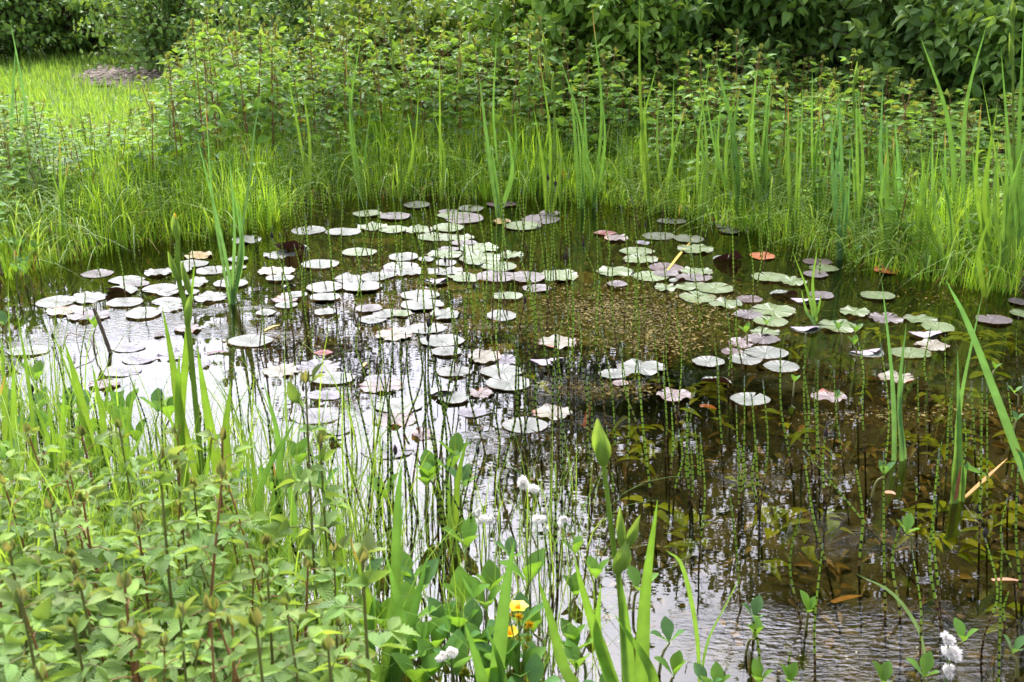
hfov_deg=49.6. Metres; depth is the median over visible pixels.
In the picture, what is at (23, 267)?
bogbean
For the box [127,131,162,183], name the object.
leafy plant
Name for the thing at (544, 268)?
horsetail
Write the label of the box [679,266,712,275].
lily pad
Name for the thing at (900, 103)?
leafy plant
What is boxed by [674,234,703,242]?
lily pad
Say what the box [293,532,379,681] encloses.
red stemmed plant
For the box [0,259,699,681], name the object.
shore grass
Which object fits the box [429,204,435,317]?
horsetail
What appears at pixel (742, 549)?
horsetail
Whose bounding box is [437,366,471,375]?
lily pad
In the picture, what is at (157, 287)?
lily pad
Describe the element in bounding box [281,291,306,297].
lily pad
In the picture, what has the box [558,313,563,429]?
horsetail
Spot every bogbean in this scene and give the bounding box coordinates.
[0,310,11,372]
[0,389,20,415]
[0,437,17,470]
[9,237,24,256]
[9,262,22,324]
[16,255,31,317]
[17,263,39,323]
[17,411,36,501]
[20,360,45,451]
[24,409,56,473]
[27,387,48,464]
[28,240,44,297]
[56,402,77,438]
[56,434,79,460]
[57,440,86,489]
[58,387,86,475]
[68,389,96,467]
[74,418,99,432]
[85,316,99,380]
[92,390,124,467]
[108,437,116,533]
[109,403,127,456]
[110,388,138,492]
[119,418,147,522]
[140,388,170,465]
[145,453,169,518]
[151,396,174,448]
[191,434,219,451]
[233,467,249,547]
[245,469,258,482]
[258,467,292,491]
[283,463,316,567]
[288,437,309,514]
[310,466,337,493]
[333,592,361,627]
[337,558,382,578]
[367,473,398,566]
[372,598,388,643]
[389,621,427,681]
[391,650,442,681]
[401,550,428,668]
[401,558,437,680]
[401,581,436,666]
[404,610,436,668]
[415,449,441,540]
[416,614,450,681]
[417,462,441,558]
[417,637,463,681]
[428,597,457,681]
[430,450,460,510]
[433,629,471,681]
[436,615,479,681]
[438,599,493,638]
[439,432,469,483]
[442,515,480,575]
[442,566,489,681]
[443,463,477,566]
[444,602,477,681]
[462,574,501,642]
[464,621,494,681]
[474,619,531,671]
[476,559,503,613]
[477,647,512,680]
[480,640,518,661]
[496,536,521,624]
[499,548,545,648]
[506,638,546,678]
[507,653,560,681]
[510,592,543,675]
[520,639,536,657]
[524,605,547,677]
[560,618,585,681]
[561,624,592,679]
[562,535,583,627]
[563,572,579,662]
[564,640,589,676]
[583,674,604,681]
[587,555,608,648]
[627,565,658,635]
[651,616,684,681]
[654,650,685,681]
[693,662,722,681]
[709,661,731,681]
[738,322,749,379]
[741,617,764,681]
[742,595,763,681]
[751,658,772,681]
[757,317,774,368]
[781,662,798,681]
[789,374,799,432]
[799,590,815,681]
[832,389,842,449]
[833,320,844,379]
[847,323,862,379]
[848,335,857,396]
[853,243,860,283]
[863,460,894,543]
[873,660,892,681]
[897,513,918,601]
[906,651,938,681]
[948,618,977,681]
[983,361,1001,420]
[1003,634,1023,681]
[1005,410,1023,475]
[1008,385,1022,434]
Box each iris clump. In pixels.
[0,377,32,525]
[1,343,16,477]
[8,301,58,565]
[49,389,78,504]
[50,326,111,535]
[51,141,68,258]
[117,380,144,548]
[150,397,184,571]
[162,213,251,573]
[250,432,264,576]
[254,380,297,610]
[286,69,312,218]
[313,478,346,583]
[333,537,376,680]
[344,32,370,220]
[367,462,427,681]
[388,25,418,224]
[433,57,445,222]
[447,436,467,603]
[465,543,513,681]
[479,77,513,242]
[492,36,516,211]
[533,34,561,237]
[538,419,658,681]
[559,56,584,232]
[584,11,605,231]
[638,6,656,232]
[704,60,743,225]
[747,75,786,208]
[852,63,878,219]
[1000,0,1023,269]
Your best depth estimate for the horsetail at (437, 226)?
5.74 m
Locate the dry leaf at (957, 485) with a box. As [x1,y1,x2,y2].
[954,466,960,500]
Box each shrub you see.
[0,0,100,58]
[0,0,173,55]
[72,0,282,71]
[180,0,433,81]
[304,0,511,108]
[441,0,710,126]
[578,0,850,117]
[743,0,871,99]
[802,0,991,132]
[904,0,1023,155]
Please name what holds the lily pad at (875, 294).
on the water
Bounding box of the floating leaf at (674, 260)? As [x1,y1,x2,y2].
[667,239,692,269]
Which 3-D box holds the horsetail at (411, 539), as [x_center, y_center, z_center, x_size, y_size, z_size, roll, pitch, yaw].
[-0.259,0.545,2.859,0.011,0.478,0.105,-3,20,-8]
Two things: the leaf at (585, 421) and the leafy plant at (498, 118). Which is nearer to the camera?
the leaf at (585, 421)
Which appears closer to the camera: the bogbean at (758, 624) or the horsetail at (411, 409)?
the bogbean at (758, 624)
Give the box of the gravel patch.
[78,65,162,90]
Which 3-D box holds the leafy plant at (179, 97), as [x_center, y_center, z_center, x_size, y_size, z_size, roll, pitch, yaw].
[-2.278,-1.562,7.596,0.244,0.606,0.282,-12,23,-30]
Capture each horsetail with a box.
[24,316,55,433]
[31,384,43,465]
[51,333,89,499]
[58,261,74,330]
[71,386,76,491]
[79,321,87,444]
[79,377,92,474]
[82,281,85,361]
[93,399,125,514]
[96,243,109,330]
[108,424,117,477]
[115,240,134,342]
[129,375,156,519]
[137,268,150,337]
[143,299,150,372]
[161,388,185,526]
[173,244,175,296]
[182,331,211,471]
[187,240,189,278]
[192,232,199,314]
[203,418,212,500]
[207,228,225,314]
[219,256,224,340]
[234,258,242,347]
[234,367,244,509]
[241,293,245,384]
[247,367,254,432]
[252,280,262,384]
[257,288,262,402]
[263,313,268,416]
[266,411,314,615]
[269,226,274,324]
[270,232,304,388]
[277,147,290,273]
[280,234,283,334]
[281,272,287,379]
[287,279,295,365]
[291,173,299,258]
[293,212,306,292]
[294,245,309,352]
[295,207,302,277]
[297,385,323,514]
[299,338,302,409]
[301,175,311,299]
[301,246,306,365]
[303,159,308,272]
[303,250,315,404]
[303,411,314,530]
[305,215,318,359]
[310,324,313,407]
[312,373,341,573]
[319,251,335,334]
[321,445,331,550]
[325,223,335,314]
[327,220,341,358]
[332,304,361,490]
[336,181,345,272]
[341,210,343,348]
[343,373,376,593]
[346,445,359,559]
[348,362,385,522]
[352,239,360,359]
[355,161,377,271]
[355,320,369,426]
[356,272,364,370]
[357,193,377,301]
[357,200,366,273]
[360,158,381,269]
[365,215,379,314]
[365,371,389,534]
[369,353,380,509]
[371,170,386,292]
[376,321,380,416]
[376,445,396,597]
[377,207,381,338]
[377,440,390,563]
[380,376,436,588]
[383,269,399,393]
[383,368,393,520]
[385,340,393,551]
[386,408,391,598]
[391,294,393,404]
[393,198,396,320]
[393,229,419,372]
[394,329,422,494]
[399,339,407,511]
[400,198,402,291]
[405,332,427,487]
[408,478,412,557]
[410,171,415,290]
[410,213,447,385]
[416,166,428,262]
[416,219,421,349]
[420,177,434,257]
[420,351,426,500]
[422,212,426,380]
[423,179,434,262]
[423,374,428,556]
[426,254,435,388]
[426,319,441,510]
[426,333,473,543]
[428,335,457,545]
[428,415,442,586]
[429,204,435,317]
[429,381,449,553]
[430,440,478,641]
[431,181,444,277]
[431,480,443,602]
[433,365,461,541]
[434,370,447,484]
[436,203,440,308]
[438,457,452,600]
[439,473,483,614]
[440,378,449,480]
[444,191,450,300]
[444,256,463,420]
[444,458,447,601]
[447,175,448,277]
[450,302,457,423]
[451,199,453,303]
[454,185,460,284]
[456,188,462,291]
[462,205,464,291]
[463,246,479,381]
[463,276,468,407]
[464,228,469,337]
[464,445,479,604]
[465,272,474,406]
[466,182,476,292]
[468,245,478,346]
[468,332,490,514]
[472,283,483,407]
[474,196,487,380]
[480,262,509,435]
[490,209,493,364]
[490,335,518,549]
[493,405,500,545]
[496,205,498,338]
[496,290,499,425]
[497,172,508,291]
[498,204,514,312]
[499,213,503,343]
[499,234,509,364]
[500,142,507,260]
[501,305,538,491]
[502,202,507,333]
[510,371,543,531]
[512,224,537,364]
[513,273,521,395]
[514,335,516,462]
[515,177,528,307]
[515,188,529,265]
[515,357,525,493]
[518,172,524,267]
[520,255,554,384]
[523,159,525,264]
[523,296,533,475]
[523,348,526,479]
[529,212,537,381]
[530,280,538,406]
[533,145,544,255]
[534,263,535,404]
[535,365,544,507]
[536,493,556,624]
[539,224,553,347]
[539,294,556,428]
[543,159,549,283]
[544,232,549,333]
[546,175,551,375]
[548,188,564,290]
[549,316,556,521]
[552,266,560,506]
[553,180,556,293]
[554,368,566,566]
[554,489,559,671]
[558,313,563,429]
[560,164,560,286]
[560,414,575,570]
[564,173,568,268]
[564,252,568,436]
[566,217,569,293]
[568,168,572,267]
[568,248,573,440]
[568,392,581,488]
[572,281,574,429]
[576,308,581,438]
[579,339,598,479]
[581,189,584,270]
[582,241,598,349]
[586,367,592,554]
[586,376,594,557]
[588,207,590,289]
[593,330,613,479]
[595,283,598,405]
[596,203,606,368]
[601,327,621,510]
[604,221,609,288]
[606,425,607,539]
[611,263,619,402]
[611,470,615,578]
[620,206,628,374]
[620,347,631,526]
[621,342,647,479]
[627,157,643,246]
[631,146,637,245]
[631,196,638,382]
[632,269,639,425]
[637,251,648,393]
[637,360,657,557]
[644,222,655,296]
[647,202,656,295]
[653,334,665,438]
[659,225,667,304]
[660,154,665,255]
[660,184,668,281]
[662,376,667,514]
[663,351,669,479]
[665,303,681,486]
[667,408,673,547]
[670,428,682,559]
[674,302,681,475]
[685,440,692,568]
[686,207,691,281]
[686,403,690,563]
[688,409,692,489]
[690,446,694,569]
[691,253,706,383]
[694,425,703,564]
[698,433,705,626]
[699,218,704,282]
[699,444,701,553]
[703,159,713,264]
[714,340,720,452]
[718,365,725,510]
[724,297,730,444]
[728,313,736,441]
[728,488,748,681]
[730,190,735,336]
[735,299,747,421]
[736,405,745,563]
[737,443,739,577]
[739,376,744,548]
[740,445,745,562]
[743,148,754,256]
[746,228,756,345]
[751,393,763,567]
[751,440,759,537]
[752,205,762,325]
[752,615,760,681]
[758,380,768,579]
[762,197,768,303]
[765,171,777,225]
[779,349,796,526]
[787,650,790,666]
[789,511,802,665]
[800,367,809,526]
[803,334,814,532]
[803,449,922,591]
[803,456,841,635]
[813,387,817,547]
[813,543,823,681]
[816,360,820,527]
[821,451,832,571]
[822,428,827,566]
[833,370,849,524]
[855,465,863,636]
[857,342,864,469]
[861,332,866,431]
[862,377,866,514]
[880,343,889,506]
[883,451,886,661]
[891,516,902,681]
[912,550,922,681]
[915,482,917,575]
[917,377,919,492]
[923,327,931,457]
[928,495,945,680]
[932,448,941,681]
[935,441,942,530]
[942,395,950,532]
[944,334,946,440]
[950,383,953,454]
[950,396,956,491]
[963,420,966,528]
[970,386,978,513]
[977,378,982,615]
[980,527,998,681]
[986,381,987,595]
[998,533,1002,681]
[1000,497,1019,648]
[1000,591,1009,681]
[1006,383,1013,576]
[1015,317,1018,406]
[1015,466,1023,673]
[1020,376,1023,676]
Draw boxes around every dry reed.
[48,332,98,393]
[76,325,92,370]
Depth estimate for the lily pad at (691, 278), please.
5.28 m
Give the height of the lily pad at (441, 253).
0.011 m
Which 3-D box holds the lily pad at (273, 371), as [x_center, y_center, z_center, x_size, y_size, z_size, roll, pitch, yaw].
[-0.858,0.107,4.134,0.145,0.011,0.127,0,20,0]
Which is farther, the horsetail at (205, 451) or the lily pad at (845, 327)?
the lily pad at (845, 327)
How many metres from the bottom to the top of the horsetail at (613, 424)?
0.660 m
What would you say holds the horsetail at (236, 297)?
on the water
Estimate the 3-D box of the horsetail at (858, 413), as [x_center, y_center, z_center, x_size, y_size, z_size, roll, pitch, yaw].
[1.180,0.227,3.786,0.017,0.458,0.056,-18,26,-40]
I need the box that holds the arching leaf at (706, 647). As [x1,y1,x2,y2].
[702,581,737,665]
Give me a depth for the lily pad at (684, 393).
3.91 m
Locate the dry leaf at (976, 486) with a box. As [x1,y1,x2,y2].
[965,460,1004,497]
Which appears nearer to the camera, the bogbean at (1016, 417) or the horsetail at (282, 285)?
the bogbean at (1016, 417)
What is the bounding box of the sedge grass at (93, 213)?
[0,94,1023,305]
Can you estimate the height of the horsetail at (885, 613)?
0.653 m
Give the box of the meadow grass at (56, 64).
[0,2,1002,160]
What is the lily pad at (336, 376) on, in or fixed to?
on the water
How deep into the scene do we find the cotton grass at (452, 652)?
2.22 m
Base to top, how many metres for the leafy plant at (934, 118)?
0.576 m
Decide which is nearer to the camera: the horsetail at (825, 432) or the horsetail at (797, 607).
the horsetail at (797, 607)
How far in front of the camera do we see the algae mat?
4.71 m
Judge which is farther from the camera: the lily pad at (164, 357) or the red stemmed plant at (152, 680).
the lily pad at (164, 357)
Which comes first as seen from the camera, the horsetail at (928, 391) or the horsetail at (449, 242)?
the horsetail at (928, 391)
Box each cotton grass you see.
[434,646,458,681]
[475,508,494,625]
[517,474,539,639]
[532,515,548,645]
[558,515,570,606]
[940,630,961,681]
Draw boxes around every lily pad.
[7,345,49,354]
[35,295,76,307]
[46,305,85,314]
[67,310,109,319]
[68,291,106,302]
[80,269,113,277]
[88,378,120,388]
[103,365,141,375]
[105,285,137,292]
[106,297,142,306]
[108,275,144,283]
[111,343,144,351]
[120,280,149,286]
[122,354,155,363]
[125,307,161,318]
[142,283,177,292]
[144,267,170,275]
[152,297,181,304]
[154,332,163,335]
[156,350,182,361]
[157,288,178,295]
[157,304,182,311]
[174,324,201,332]
[176,276,207,286]
[180,259,208,266]
[180,359,210,369]
[185,251,211,258]
[185,289,199,293]
[194,291,226,301]
[196,266,225,273]
[213,279,247,286]
[228,256,247,261]
[228,334,272,346]
[232,235,260,242]
[256,309,275,315]
[257,266,294,274]
[262,249,295,258]
[262,363,300,376]
[266,274,293,280]
[270,295,298,301]
[275,301,297,307]
[276,241,306,249]
[281,284,295,288]
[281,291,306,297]
[290,408,340,423]
[291,226,325,234]
[296,359,339,374]
[301,259,338,267]
[306,281,341,292]
[307,390,342,399]
[309,371,354,383]
[310,293,339,299]
[314,308,335,314]
[314,349,331,354]
[326,228,360,234]
[327,427,348,434]
[328,436,340,441]
[334,272,364,283]
[342,247,376,255]
[343,281,381,290]
[352,210,381,215]
[355,304,381,311]
[357,222,388,230]
[359,315,386,323]
[359,379,400,392]
[361,272,387,280]
[361,441,412,458]
[365,374,397,381]
[372,412,415,426]
[373,309,394,317]
[375,327,412,340]
[376,398,421,412]
[379,225,407,232]
[380,212,409,218]
[380,271,395,277]
[381,268,394,271]
[383,262,417,268]
[389,252,417,260]
[390,327,407,333]
[393,310,411,315]
[395,266,420,275]
[400,290,439,299]
[401,299,443,309]
[403,201,429,207]
[405,224,432,232]
[406,323,445,333]
[411,426,432,439]
[418,232,450,240]
[418,256,434,260]
[420,334,464,345]
[424,278,448,283]
[426,249,462,257]
[428,266,463,274]
[430,308,459,318]
[430,388,454,395]
[432,223,463,231]
[432,346,460,355]
[436,259,455,265]
[437,212,468,218]
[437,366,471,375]
[438,246,458,250]
[438,391,468,402]
[439,209,456,212]
[439,234,473,240]
[445,213,482,222]
[447,272,474,278]
[450,240,476,244]
[453,277,478,281]
[458,250,499,264]
[458,407,486,416]
[459,205,483,210]
[460,242,498,251]
[468,348,500,362]
[470,386,492,398]
[475,270,515,281]
[480,364,523,376]
[481,261,516,270]
[486,201,516,205]
[486,375,528,389]
[487,310,515,320]
[491,354,516,364]
[492,218,510,223]
[494,292,522,298]
[499,250,523,258]
[502,417,547,432]
[504,221,540,229]
[510,271,544,281]
[522,214,559,223]
[523,284,548,291]
[530,358,563,365]
[532,403,572,419]
[539,334,575,348]
[540,210,559,215]
[540,269,577,280]
[594,230,616,234]
[596,266,633,275]
[598,369,629,377]
[604,234,627,240]
[607,280,626,286]
[612,380,628,385]
[616,358,664,374]
[619,247,654,254]
[623,253,657,262]
[631,271,668,280]
[637,240,649,244]
[642,232,674,239]
[649,262,683,270]
[654,270,678,275]
[654,283,676,291]
[656,387,690,400]
[657,218,685,223]
[669,277,684,281]
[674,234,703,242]
[675,283,695,289]
[676,273,711,280]
[677,244,712,252]
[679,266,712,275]
[679,291,716,302]
[682,281,702,286]
[692,356,724,366]
[697,282,732,292]
[701,376,730,382]
[709,297,741,308]
[713,251,741,259]
[716,223,731,227]
[719,227,741,232]
[721,348,742,354]
[727,337,753,347]
[728,353,762,364]
[730,392,770,405]
[733,310,762,318]
[737,295,762,301]
[744,333,779,343]
[744,346,788,358]
[749,252,774,259]
[749,326,779,335]
[751,272,786,280]
[751,302,796,317]
[753,316,787,326]
[763,360,798,371]
[770,290,797,294]
[779,276,806,285]
[790,298,819,303]
[790,326,819,332]
[802,258,831,263]
[803,270,827,276]
[809,264,838,271]
[809,291,833,298]
[811,388,846,402]
[818,319,856,332]
[839,305,869,316]
[849,348,883,356]
[860,291,894,298]
[867,312,902,323]
[874,266,897,273]
[878,370,913,382]
[891,347,930,357]
[902,314,937,322]
[908,331,941,337]
[913,338,949,350]
[921,322,954,331]
[975,315,1011,323]
[1008,297,1023,304]
[1009,309,1023,316]
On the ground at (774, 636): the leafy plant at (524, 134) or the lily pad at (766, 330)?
the leafy plant at (524, 134)
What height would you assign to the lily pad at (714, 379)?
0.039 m
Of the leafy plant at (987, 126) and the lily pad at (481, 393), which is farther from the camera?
the leafy plant at (987, 126)
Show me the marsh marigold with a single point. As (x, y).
(518, 606)
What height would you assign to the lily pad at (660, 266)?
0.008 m
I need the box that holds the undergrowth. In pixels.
[1,0,945,146]
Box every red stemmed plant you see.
[0,415,50,556]
[0,473,10,547]
[0,473,59,606]
[0,481,33,555]
[0,532,56,648]
[0,537,80,681]
[0,575,79,681]
[0,575,84,681]
[0,593,63,678]
[0,620,30,650]
[3,506,48,584]
[3,521,63,677]
[6,495,103,656]
[12,422,87,578]
[21,576,142,681]
[21,650,51,675]
[28,660,70,681]
[31,505,113,639]
[33,585,86,644]
[40,459,129,605]
[41,557,131,679]
[42,461,108,569]
[45,545,148,678]
[46,613,130,681]
[48,485,147,665]
[52,506,140,637]
[53,516,166,631]
[57,424,156,587]
[78,570,189,681]
[83,618,174,681]
[89,615,178,681]
[93,417,169,579]
[97,508,193,676]
[104,498,188,632]
[120,619,148,681]
[126,444,219,675]
[134,594,217,681]
[135,494,222,610]
[139,578,205,681]
[141,633,192,681]
[146,650,191,681]
[148,675,157,681]
[152,422,209,564]
[152,458,224,663]
[157,462,268,681]
[169,639,210,681]
[172,475,254,635]
[177,426,278,621]
[177,554,228,668]
[181,591,247,681]
[185,528,253,681]
[194,588,295,681]
[198,609,269,681]
[198,662,231,681]
[199,485,270,647]
[199,593,282,681]
[211,458,302,634]
[226,601,288,681]
[227,532,320,681]
[234,568,279,681]
[235,556,305,640]
[254,591,343,681]
[259,362,347,643]
[262,614,323,681]
[269,556,335,672]
[292,634,352,681]
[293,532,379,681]
[296,422,361,637]
[298,627,377,677]
[309,528,420,681]
[319,616,379,671]
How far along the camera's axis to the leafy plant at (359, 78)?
7.33 m
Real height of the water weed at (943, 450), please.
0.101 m
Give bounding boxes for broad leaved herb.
[0,48,30,60]
[41,44,61,56]
[105,36,132,59]
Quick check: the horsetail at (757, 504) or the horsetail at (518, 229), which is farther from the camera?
the horsetail at (518, 229)
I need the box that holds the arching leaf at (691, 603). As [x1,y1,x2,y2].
[666,550,700,681]
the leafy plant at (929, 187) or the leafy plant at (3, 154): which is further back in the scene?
the leafy plant at (3, 154)
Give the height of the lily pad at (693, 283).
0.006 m
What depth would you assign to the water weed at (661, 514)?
3.39 m
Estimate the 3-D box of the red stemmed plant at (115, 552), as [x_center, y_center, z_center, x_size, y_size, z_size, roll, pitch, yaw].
[-0.806,0.519,2.143,0.204,0.531,0.205,-1,20,-2]
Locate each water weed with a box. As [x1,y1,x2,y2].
[521,373,550,394]
[608,424,655,446]
[612,416,648,442]
[614,448,660,479]
[620,495,678,525]
[623,440,656,458]
[626,373,675,390]
[652,420,703,454]
[663,540,703,570]
[664,514,708,549]
[670,507,710,546]
[680,407,735,429]
[683,383,726,399]
[689,387,727,404]
[691,376,731,397]
[724,473,770,497]
[748,506,800,550]
[751,505,778,526]
[756,507,811,538]
[758,558,788,580]
[759,408,780,419]
[762,346,802,373]
[769,341,806,360]
[778,322,799,337]
[781,422,821,446]
[801,535,822,566]
[806,446,844,465]
[817,508,854,540]
[819,350,861,374]
[853,378,872,398]
[861,327,880,340]
[877,332,908,345]
[880,430,916,459]
[895,337,942,368]
[895,524,942,551]
[900,500,983,521]
[903,505,948,521]
[904,433,939,446]
[911,310,938,327]
[914,392,955,416]
[916,437,951,467]
[927,532,985,568]
[933,416,976,433]
[934,436,985,469]
[937,315,965,328]
[946,335,993,353]
[947,330,994,341]
[960,514,1019,549]
[962,442,1015,475]
[965,349,1006,368]
[965,387,991,397]
[967,474,996,509]
[968,549,1023,568]
[969,371,1012,379]
[977,332,1017,347]
[978,494,1023,519]
[982,332,1023,355]
[983,602,1023,633]
[993,430,1023,451]
[993,511,1023,529]
[1002,339,1023,356]
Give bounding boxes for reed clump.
[9,21,28,199]
[196,90,262,336]
[656,83,685,223]
[694,62,717,243]
[717,88,754,215]
[750,64,771,223]
[786,89,802,265]
[793,248,820,360]
[811,78,840,230]
[831,91,849,285]
[844,94,864,248]
[873,114,896,266]
[879,87,902,245]
[882,284,906,504]
[893,134,930,261]
[910,137,939,272]
[916,128,955,272]
[920,24,986,235]
[944,298,981,549]
[946,281,1023,481]
[962,165,991,260]
[974,81,1006,281]
[976,208,1000,329]
[993,123,1023,298]
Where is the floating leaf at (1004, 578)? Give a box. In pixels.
[992,577,1017,580]
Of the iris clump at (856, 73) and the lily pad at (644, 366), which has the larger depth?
the iris clump at (856, 73)
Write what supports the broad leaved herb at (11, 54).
on the ground at (774, 636)
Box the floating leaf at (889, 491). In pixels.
[885,490,895,494]
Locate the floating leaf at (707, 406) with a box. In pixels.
[699,404,715,408]
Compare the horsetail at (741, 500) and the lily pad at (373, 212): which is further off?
the lily pad at (373, 212)
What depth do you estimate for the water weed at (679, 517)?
3.26 m
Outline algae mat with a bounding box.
[33,232,1022,678]
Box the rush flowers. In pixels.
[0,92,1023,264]
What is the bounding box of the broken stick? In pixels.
[92,308,127,399]
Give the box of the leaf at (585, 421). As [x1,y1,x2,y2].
[582,398,592,425]
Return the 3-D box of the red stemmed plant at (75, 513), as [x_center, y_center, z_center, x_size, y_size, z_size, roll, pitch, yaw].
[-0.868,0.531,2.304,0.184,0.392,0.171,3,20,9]
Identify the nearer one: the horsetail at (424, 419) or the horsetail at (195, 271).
the horsetail at (424, 419)
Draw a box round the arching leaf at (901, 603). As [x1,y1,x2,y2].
[859,575,925,653]
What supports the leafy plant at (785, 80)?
on the ground at (774, 636)
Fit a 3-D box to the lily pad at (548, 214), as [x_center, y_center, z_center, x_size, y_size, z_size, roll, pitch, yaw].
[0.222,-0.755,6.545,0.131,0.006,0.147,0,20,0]
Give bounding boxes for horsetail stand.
[0,93,1021,290]
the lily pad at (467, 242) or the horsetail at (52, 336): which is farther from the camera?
the lily pad at (467, 242)
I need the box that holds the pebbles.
[72,66,162,86]
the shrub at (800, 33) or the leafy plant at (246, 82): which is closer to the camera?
the leafy plant at (246, 82)
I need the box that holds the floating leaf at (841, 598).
[830,595,861,602]
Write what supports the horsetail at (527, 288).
in the water
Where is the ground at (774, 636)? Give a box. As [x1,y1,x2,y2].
[0,0,1023,681]
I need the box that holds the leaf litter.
[0,208,1023,681]
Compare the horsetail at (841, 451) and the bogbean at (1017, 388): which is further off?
the bogbean at (1017, 388)
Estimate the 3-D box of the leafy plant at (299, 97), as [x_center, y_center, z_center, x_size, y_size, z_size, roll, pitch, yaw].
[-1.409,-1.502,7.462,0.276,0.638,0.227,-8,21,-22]
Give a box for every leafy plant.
[0,91,23,136]
[0,93,22,140]
[0,111,32,164]
[0,115,22,180]
[0,116,27,196]
[0,117,40,170]
[0,129,31,198]
[0,141,33,206]
[0,157,21,215]
[0,195,43,238]
[0,201,13,242]
[2,86,35,147]
[12,127,54,204]
[14,125,58,195]
[15,152,52,205]
[19,104,49,152]
[20,102,56,169]
[23,99,55,175]
[28,114,56,158]
[29,131,58,184]
[31,155,80,206]
[45,128,84,170]
[50,115,87,163]
[52,147,84,181]
[56,124,98,199]
[66,171,106,210]
[68,121,103,166]
[72,123,105,160]
[75,113,112,173]
[77,142,111,177]
[87,120,125,166]
[97,133,134,169]
[99,125,117,149]
[100,119,122,155]
[107,123,140,183]
[115,108,150,147]
[119,111,139,155]
[127,112,158,158]
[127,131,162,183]
[129,107,162,152]
[130,101,175,190]
[130,108,169,160]
[130,121,169,184]
[131,74,168,144]
[145,101,171,147]
[151,104,183,171]
[153,56,191,159]
[153,68,185,135]
[154,73,192,155]
[156,52,194,178]
[157,69,202,170]
[162,67,189,139]
[167,60,211,146]
[171,93,200,142]
[176,18,229,176]
[180,82,216,165]
[185,28,231,166]
[187,37,233,164]
[191,141,226,192]
[192,7,239,159]
[199,49,239,150]
[199,70,226,147]
[201,68,237,143]
[219,29,271,161]
[219,32,262,144]
[219,35,260,148]
[220,39,250,128]
[227,131,254,182]
[231,50,265,132]
[232,145,268,196]
[238,26,276,147]
[239,32,276,152]
[250,22,288,132]
[251,125,276,152]
[252,46,292,161]
[255,31,301,142]
[256,53,291,149]
[262,39,301,140]
[265,155,286,188]
[275,147,302,176]
[278,50,320,154]
[286,69,321,149]
[291,6,338,169]
[294,65,329,141]
[305,56,348,159]
[311,43,347,137]
[320,118,357,171]
[328,25,365,155]
[336,51,367,134]
[340,4,380,142]
[349,93,383,160]
[357,27,404,146]
[360,57,396,128]
[362,57,396,140]
[384,123,412,168]
[387,66,421,139]
[392,39,432,148]
[398,41,438,148]
[404,33,448,148]
[419,33,458,151]
[419,155,456,184]
[426,21,458,137]
[441,21,480,156]
[441,28,477,144]
[456,30,502,156]
[465,48,496,147]
[482,137,518,181]
[487,60,517,130]
[489,64,528,148]
[496,117,521,149]
[504,27,538,139]
[512,34,550,139]
[512,119,538,155]
[516,45,553,142]
[518,113,559,154]
[520,29,557,136]
[523,15,562,146]
[531,133,559,173]
[538,76,569,145]
[555,58,589,161]
[556,73,594,168]
[564,112,595,161]
[568,42,606,143]
[568,82,598,133]
[587,46,628,152]
[587,120,612,165]
[591,53,624,158]
[607,56,638,139]
[611,78,643,144]
[621,75,652,146]
[621,75,654,144]
[634,91,671,159]
[636,82,670,150]
[644,127,680,185]
[647,84,682,176]
[647,114,668,151]
[649,97,675,141]
[652,123,685,181]
[658,93,691,149]
[661,119,688,162]
[667,49,700,144]
[673,113,698,172]
[677,69,711,162]
[681,54,722,158]
[683,135,722,189]
[684,170,718,203]
[686,94,715,153]
[688,83,727,151]
[690,73,719,141]
[690,85,724,147]
[692,41,732,133]
[693,109,721,149]
[700,128,729,161]
[703,94,741,158]
[707,42,743,138]
[711,72,755,166]
[714,28,755,146]
[727,139,750,182]
[728,43,775,178]
[728,53,772,165]
[738,141,772,203]
[740,100,773,149]
[741,134,774,179]
[741,147,775,207]
[744,70,774,138]
[746,94,779,136]
[754,73,787,163]
[755,68,782,133]
[758,134,792,187]
[760,97,793,150]
[764,60,795,146]
[768,83,806,185]
[771,97,794,147]
[773,93,813,159]
[786,92,821,147]
[789,91,816,152]
[790,88,820,149]
[790,93,836,169]
[791,89,815,135]
[793,178,831,213]
[794,78,843,203]
[796,101,823,166]
[799,54,839,139]
[800,157,834,195]
[803,87,844,188]
[806,150,851,230]
[807,95,850,176]
[817,87,848,150]
[818,48,871,149]
[820,67,861,142]
[821,89,854,144]
[824,68,876,179]
[841,115,868,170]
[842,112,874,151]
[843,65,888,187]
[844,114,890,199]
[844,156,873,211]
[852,172,880,224]
[859,109,893,164]
[865,75,899,144]
[866,69,901,143]
[867,114,906,169]
[867,177,910,214]
[873,80,927,181]
[873,106,911,154]
[879,169,926,240]
[883,123,916,163]
[884,81,925,171]
[884,86,912,140]
[888,78,922,144]
[889,126,925,176]
[891,92,928,143]
[895,135,924,189]
[903,106,935,159]
[904,91,931,155]
[904,167,937,205]
[905,88,946,166]
[905,109,939,182]
[905,140,935,177]
[909,179,941,196]
[915,95,955,160]
[915,114,946,154]
[919,105,946,152]
[921,139,947,186]
[922,105,952,167]
[928,89,961,174]
[933,133,972,180]
[934,138,972,192]
[937,146,975,188]
[937,147,984,193]
[940,84,981,156]
[943,98,988,178]
[946,103,970,145]
[947,112,982,176]
[949,112,988,173]
[954,118,987,154]
[955,104,988,168]
[956,204,999,254]
[959,118,993,165]
[966,141,1008,209]
[967,191,1002,237]
[969,97,999,149]
[970,158,1012,202]
[978,98,1010,152]
[978,149,1004,201]
[982,94,1023,185]
[982,123,1016,185]
[984,87,1023,163]
[985,87,1023,176]
[989,137,1023,199]
[992,114,1021,166]
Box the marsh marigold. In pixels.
[440,600,534,680]
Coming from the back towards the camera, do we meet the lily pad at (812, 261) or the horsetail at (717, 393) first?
the lily pad at (812, 261)
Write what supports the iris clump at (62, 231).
on the ground at (774, 636)

